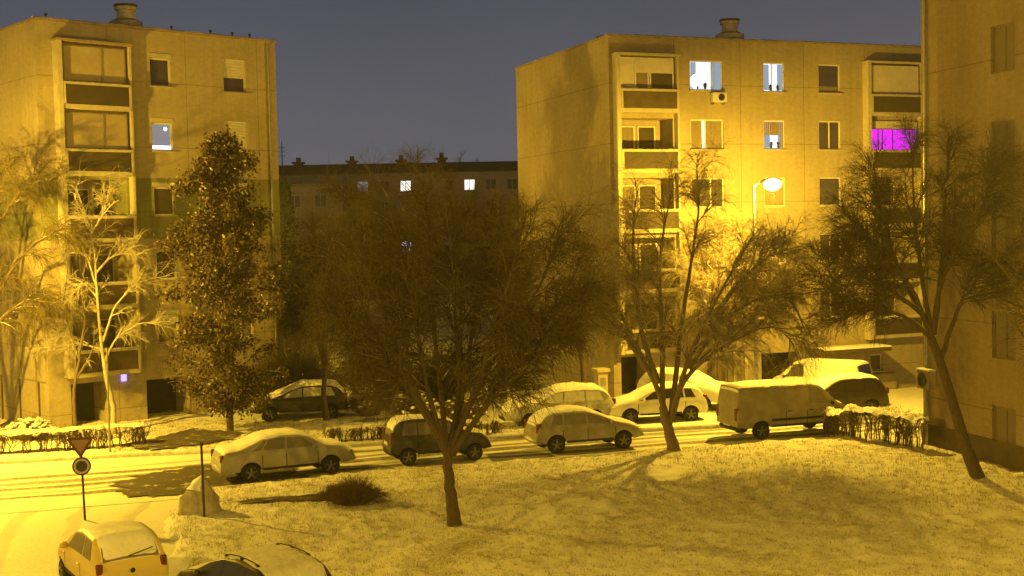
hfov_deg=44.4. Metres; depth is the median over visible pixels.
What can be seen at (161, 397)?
garage door
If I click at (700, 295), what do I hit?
window
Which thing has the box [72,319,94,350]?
window
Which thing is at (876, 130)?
window
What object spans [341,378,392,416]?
shrub
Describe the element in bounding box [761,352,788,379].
garage door
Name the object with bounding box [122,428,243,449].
driveway
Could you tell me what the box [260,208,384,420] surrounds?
bare tree
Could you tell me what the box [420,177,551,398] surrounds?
bare tree
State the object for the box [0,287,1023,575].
ground
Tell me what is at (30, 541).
side road
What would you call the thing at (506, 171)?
apartment block
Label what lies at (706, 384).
parked car
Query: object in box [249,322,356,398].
shrub
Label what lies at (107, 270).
window
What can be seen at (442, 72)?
sky
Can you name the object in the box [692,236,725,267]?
window
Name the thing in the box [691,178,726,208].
window
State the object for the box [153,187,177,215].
window
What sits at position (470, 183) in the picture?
window
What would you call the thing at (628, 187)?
window
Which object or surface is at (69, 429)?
hedge
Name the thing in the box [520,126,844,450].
bare tree
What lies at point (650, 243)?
window
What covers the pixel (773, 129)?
window
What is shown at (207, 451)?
kerb
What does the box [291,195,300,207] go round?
window
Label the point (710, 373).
window
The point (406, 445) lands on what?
parked car
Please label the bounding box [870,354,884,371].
window
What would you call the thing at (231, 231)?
leafy tree
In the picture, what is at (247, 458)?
parked car
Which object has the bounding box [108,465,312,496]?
asphalt patch
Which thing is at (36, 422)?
shrub
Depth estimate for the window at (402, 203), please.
173.80 m
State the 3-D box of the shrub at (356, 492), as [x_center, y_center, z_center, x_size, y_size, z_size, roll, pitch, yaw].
[-4.621,5.767,36.199,2.386,1.000,1.788,-1,3,0]
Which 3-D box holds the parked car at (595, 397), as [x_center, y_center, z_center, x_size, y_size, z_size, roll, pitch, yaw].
[1.821,4.756,51.279,4.651,1.703,2.046,-2,3,-14]
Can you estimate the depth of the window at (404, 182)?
173.72 m
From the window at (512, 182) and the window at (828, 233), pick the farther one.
the window at (512, 182)
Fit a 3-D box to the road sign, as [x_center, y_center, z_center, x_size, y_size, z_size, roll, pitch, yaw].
[-12.291,5.431,35.858,0.720,2.621,0.095,-2,3,-14]
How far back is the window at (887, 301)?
65.60 m
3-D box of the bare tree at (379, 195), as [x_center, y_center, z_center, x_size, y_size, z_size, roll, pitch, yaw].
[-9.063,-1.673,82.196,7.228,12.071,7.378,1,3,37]
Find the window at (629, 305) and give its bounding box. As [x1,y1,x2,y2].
[625,302,637,329]
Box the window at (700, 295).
[693,295,721,324]
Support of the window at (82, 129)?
in the apartment block at (145, 108)
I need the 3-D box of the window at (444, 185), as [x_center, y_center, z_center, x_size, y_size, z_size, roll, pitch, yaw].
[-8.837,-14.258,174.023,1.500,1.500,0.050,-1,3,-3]
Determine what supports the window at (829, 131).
in the apartment block at (793, 112)
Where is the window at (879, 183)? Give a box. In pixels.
[879,183,894,204]
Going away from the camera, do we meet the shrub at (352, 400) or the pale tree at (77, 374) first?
the pale tree at (77, 374)
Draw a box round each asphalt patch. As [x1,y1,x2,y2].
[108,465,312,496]
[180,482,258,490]
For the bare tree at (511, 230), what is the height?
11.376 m
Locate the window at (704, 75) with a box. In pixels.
[689,60,725,91]
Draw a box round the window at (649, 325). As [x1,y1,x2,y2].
[640,302,657,328]
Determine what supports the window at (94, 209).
in the apartment block at (145, 108)
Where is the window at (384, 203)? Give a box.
[380,201,389,211]
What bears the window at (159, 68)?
in the apartment block at (145, 108)
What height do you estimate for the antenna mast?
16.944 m
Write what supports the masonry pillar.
on the ground at (904, 399)
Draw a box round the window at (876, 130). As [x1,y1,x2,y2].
[872,128,916,149]
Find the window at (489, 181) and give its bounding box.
[485,179,495,189]
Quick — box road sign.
[67,432,92,519]
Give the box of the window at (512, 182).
[507,178,517,188]
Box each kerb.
[0,413,922,463]
[217,430,916,487]
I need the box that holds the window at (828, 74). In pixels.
[818,64,842,93]
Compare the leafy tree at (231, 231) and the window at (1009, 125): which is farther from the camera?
the leafy tree at (231, 231)
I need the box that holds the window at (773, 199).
[764,178,785,207]
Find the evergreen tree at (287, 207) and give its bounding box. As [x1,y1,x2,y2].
[279,179,315,347]
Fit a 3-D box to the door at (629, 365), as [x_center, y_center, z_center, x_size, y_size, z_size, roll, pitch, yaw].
[5.373,4.363,60.328,1.370,2.350,0.030,-2,3,-21]
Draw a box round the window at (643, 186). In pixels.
[638,185,655,208]
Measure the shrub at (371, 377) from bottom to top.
4.610 m
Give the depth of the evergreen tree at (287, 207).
87.56 m
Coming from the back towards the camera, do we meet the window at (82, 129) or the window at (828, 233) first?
the window at (828, 233)
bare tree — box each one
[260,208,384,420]
[272,131,627,526]
[304,176,409,332]
[343,169,460,397]
[408,160,508,362]
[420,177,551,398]
[479,190,518,277]
[508,223,642,382]
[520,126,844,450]
[662,197,777,380]
[782,100,1023,479]
[931,152,1023,385]
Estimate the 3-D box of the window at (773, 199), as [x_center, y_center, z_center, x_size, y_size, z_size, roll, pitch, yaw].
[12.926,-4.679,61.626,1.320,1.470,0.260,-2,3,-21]
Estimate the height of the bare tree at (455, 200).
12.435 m
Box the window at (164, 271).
[156,251,179,280]
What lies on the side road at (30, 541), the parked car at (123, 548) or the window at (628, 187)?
the parked car at (123, 548)
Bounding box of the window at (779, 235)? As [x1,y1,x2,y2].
[765,235,787,264]
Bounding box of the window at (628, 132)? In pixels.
[622,126,634,148]
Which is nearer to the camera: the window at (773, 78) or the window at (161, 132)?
the window at (161, 132)
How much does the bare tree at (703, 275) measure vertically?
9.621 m
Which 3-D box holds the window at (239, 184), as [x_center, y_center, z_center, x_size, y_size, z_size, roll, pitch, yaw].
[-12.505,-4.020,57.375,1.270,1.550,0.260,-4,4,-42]
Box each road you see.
[0,419,922,513]
[0,499,181,575]
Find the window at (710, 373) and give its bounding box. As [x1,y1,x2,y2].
[707,361,726,381]
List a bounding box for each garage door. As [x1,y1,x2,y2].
[71,382,94,422]
[146,378,175,412]
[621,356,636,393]
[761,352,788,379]
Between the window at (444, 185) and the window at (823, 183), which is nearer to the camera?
the window at (823, 183)
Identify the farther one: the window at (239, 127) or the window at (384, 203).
the window at (384, 203)
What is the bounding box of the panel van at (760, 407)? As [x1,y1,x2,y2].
[716,378,849,439]
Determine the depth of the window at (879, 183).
65.31 m
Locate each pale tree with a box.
[21,163,188,433]
[48,243,106,434]
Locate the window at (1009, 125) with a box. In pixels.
[993,119,1014,168]
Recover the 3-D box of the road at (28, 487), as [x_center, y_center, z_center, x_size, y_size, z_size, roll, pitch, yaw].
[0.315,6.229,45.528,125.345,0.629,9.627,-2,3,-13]
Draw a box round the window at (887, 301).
[881,291,894,316]
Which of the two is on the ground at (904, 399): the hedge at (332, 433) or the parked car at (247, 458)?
the hedge at (332, 433)
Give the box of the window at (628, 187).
[623,185,635,208]
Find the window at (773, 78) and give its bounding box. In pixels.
[762,63,786,92]
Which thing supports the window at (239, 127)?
in the apartment block at (145, 108)
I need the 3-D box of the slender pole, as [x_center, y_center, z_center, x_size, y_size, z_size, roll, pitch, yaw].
[-14.891,4.299,46.333,0.088,4.230,0.083,-2,3,-22]
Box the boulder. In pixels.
[178,476,221,514]
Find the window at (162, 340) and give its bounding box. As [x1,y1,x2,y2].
[158,314,179,344]
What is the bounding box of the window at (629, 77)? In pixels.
[620,57,673,88]
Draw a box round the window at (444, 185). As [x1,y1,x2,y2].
[443,180,453,190]
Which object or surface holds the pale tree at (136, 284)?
on the ground at (904, 399)
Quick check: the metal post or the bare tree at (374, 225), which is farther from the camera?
the bare tree at (374, 225)
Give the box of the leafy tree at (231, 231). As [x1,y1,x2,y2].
[148,124,308,431]
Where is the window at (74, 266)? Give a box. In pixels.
[70,254,92,283]
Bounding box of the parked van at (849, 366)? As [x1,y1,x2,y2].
[773,358,872,381]
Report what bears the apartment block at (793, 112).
on the ground at (904, 399)
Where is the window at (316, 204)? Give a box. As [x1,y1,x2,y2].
[314,195,326,206]
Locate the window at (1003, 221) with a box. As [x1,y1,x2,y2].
[993,217,1014,263]
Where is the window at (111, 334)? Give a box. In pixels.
[96,318,116,348]
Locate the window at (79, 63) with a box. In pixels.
[62,44,125,83]
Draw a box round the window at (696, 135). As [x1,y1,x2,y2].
[690,119,725,149]
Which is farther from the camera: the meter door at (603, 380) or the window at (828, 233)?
the window at (828, 233)
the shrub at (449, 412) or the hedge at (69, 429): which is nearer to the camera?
the hedge at (69, 429)
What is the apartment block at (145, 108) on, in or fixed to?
on the ground at (904, 399)
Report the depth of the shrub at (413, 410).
52.57 m
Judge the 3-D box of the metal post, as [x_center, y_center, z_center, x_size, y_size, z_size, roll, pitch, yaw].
[-8.627,5.390,34.996,0.120,2.170,0.114,-1,3,0]
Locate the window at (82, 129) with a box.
[64,111,127,148]
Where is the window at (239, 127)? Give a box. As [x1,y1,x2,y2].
[225,121,246,153]
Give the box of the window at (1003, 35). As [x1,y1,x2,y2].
[993,22,1014,73]
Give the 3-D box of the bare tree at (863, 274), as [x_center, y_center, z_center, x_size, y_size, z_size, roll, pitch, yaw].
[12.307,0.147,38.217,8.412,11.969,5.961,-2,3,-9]
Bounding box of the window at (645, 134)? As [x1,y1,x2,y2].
[637,126,654,148]
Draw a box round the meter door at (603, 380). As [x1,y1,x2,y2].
[601,378,605,385]
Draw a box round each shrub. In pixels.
[2,413,58,441]
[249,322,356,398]
[313,471,389,507]
[330,329,420,400]
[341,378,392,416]
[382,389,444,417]
[396,337,484,401]
[437,394,488,419]
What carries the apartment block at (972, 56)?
on the ground at (904, 399)
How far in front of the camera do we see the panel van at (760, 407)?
47.03 m
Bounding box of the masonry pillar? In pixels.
[591,367,609,392]
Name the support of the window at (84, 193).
in the apartment block at (145, 108)
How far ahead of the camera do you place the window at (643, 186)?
60.31 m
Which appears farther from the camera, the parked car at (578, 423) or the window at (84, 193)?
the window at (84, 193)
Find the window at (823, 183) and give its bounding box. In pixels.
[819,177,839,206]
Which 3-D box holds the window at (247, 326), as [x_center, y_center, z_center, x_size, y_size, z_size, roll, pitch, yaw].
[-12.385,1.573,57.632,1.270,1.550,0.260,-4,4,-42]
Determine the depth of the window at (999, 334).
39.94 m
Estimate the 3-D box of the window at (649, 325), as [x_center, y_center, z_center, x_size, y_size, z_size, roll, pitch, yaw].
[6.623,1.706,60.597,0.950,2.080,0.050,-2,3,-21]
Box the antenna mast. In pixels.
[278,141,285,181]
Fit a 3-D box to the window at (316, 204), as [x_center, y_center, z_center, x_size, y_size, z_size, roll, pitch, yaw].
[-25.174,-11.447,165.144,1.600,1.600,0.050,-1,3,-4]
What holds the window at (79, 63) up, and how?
in the apartment block at (145, 108)
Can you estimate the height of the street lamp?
10.202 m
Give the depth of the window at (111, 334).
54.46 m
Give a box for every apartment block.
[0,3,283,427]
[278,153,519,289]
[280,183,346,293]
[515,18,922,397]
[916,0,1023,471]
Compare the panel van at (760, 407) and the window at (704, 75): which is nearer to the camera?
the panel van at (760, 407)
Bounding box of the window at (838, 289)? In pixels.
[821,289,838,318]
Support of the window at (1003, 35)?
in the apartment block at (972, 56)
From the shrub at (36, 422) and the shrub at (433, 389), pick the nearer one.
the shrub at (36, 422)
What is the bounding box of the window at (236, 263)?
[229,253,250,275]
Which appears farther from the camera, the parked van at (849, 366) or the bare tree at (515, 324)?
the parked van at (849, 366)
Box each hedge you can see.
[0,417,153,454]
[322,416,504,441]
[816,400,932,447]
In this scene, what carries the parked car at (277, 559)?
on the ground at (904, 399)
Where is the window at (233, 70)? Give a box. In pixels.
[222,59,248,94]
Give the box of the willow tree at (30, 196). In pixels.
[0,133,112,365]
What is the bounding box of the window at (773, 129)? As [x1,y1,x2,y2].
[763,120,787,149]
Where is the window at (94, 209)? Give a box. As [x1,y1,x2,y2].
[91,189,112,218]
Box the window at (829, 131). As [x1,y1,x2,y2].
[818,121,842,150]
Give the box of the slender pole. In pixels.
[106,347,110,451]
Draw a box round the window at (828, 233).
[819,233,840,262]
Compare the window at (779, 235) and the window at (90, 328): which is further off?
the window at (779, 235)
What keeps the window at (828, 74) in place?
in the apartment block at (793, 112)
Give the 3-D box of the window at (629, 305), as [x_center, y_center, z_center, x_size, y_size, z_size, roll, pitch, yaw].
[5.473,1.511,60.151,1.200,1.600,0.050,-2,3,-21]
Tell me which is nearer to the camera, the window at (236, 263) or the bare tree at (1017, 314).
the bare tree at (1017, 314)
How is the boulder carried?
on the ground at (904, 399)
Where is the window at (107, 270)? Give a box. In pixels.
[94,254,114,281]
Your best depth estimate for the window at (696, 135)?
60.24 m
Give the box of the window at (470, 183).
[464,179,474,189]
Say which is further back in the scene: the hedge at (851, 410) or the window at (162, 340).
the window at (162, 340)
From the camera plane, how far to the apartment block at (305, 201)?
165.13 m
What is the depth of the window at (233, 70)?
57.19 m
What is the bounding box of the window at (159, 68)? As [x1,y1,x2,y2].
[149,58,173,87]
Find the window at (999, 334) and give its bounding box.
[994,312,1015,360]
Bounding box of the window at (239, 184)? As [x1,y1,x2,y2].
[233,183,248,215]
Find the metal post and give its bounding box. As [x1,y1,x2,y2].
[199,443,205,516]
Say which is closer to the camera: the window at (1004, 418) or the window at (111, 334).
the window at (1004, 418)
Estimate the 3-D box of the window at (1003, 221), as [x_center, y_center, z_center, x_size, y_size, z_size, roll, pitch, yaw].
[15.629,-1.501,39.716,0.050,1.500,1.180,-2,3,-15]
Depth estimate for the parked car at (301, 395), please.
53.54 m
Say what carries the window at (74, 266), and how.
in the apartment block at (145, 108)
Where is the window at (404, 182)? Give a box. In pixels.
[400,180,410,190]
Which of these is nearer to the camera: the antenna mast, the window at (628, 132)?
the window at (628, 132)
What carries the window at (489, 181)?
in the apartment block at (506, 171)
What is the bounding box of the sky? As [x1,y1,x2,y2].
[0,0,920,164]
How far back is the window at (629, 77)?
58.64 m
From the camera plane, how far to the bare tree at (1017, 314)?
32.92 m
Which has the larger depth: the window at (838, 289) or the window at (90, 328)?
the window at (838, 289)
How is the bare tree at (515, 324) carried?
on the ground at (904, 399)
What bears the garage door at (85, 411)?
in the apartment block at (145, 108)
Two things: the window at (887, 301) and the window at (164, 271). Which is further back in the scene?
the window at (887, 301)
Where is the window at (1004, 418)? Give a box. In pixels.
[994,405,1015,444]
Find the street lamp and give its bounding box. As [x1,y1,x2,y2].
[752,178,781,379]
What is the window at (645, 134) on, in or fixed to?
in the apartment block at (793, 112)
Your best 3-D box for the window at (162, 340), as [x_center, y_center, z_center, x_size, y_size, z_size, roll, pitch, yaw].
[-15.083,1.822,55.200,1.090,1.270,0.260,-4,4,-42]
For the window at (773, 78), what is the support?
in the apartment block at (793, 112)
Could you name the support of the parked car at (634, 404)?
on the ground at (904, 399)
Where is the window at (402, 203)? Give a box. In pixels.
[401,201,410,211]
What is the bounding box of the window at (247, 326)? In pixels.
[235,305,253,338]
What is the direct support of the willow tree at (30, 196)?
on the ground at (904, 399)
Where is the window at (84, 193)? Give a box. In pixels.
[67,189,89,215]
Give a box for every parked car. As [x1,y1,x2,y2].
[58,520,168,575]
[176,543,331,575]
[210,427,355,482]
[250,379,348,421]
[382,414,491,465]
[497,382,615,426]
[523,405,643,453]
[609,381,707,422]
[636,367,726,408]
[812,372,888,415]
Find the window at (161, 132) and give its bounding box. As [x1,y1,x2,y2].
[151,123,175,151]
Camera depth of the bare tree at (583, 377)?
56.05 m
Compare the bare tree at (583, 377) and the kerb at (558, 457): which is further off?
the bare tree at (583, 377)
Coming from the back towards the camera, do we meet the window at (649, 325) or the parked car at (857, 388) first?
the window at (649, 325)
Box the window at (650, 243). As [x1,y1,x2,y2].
[639,243,656,268]

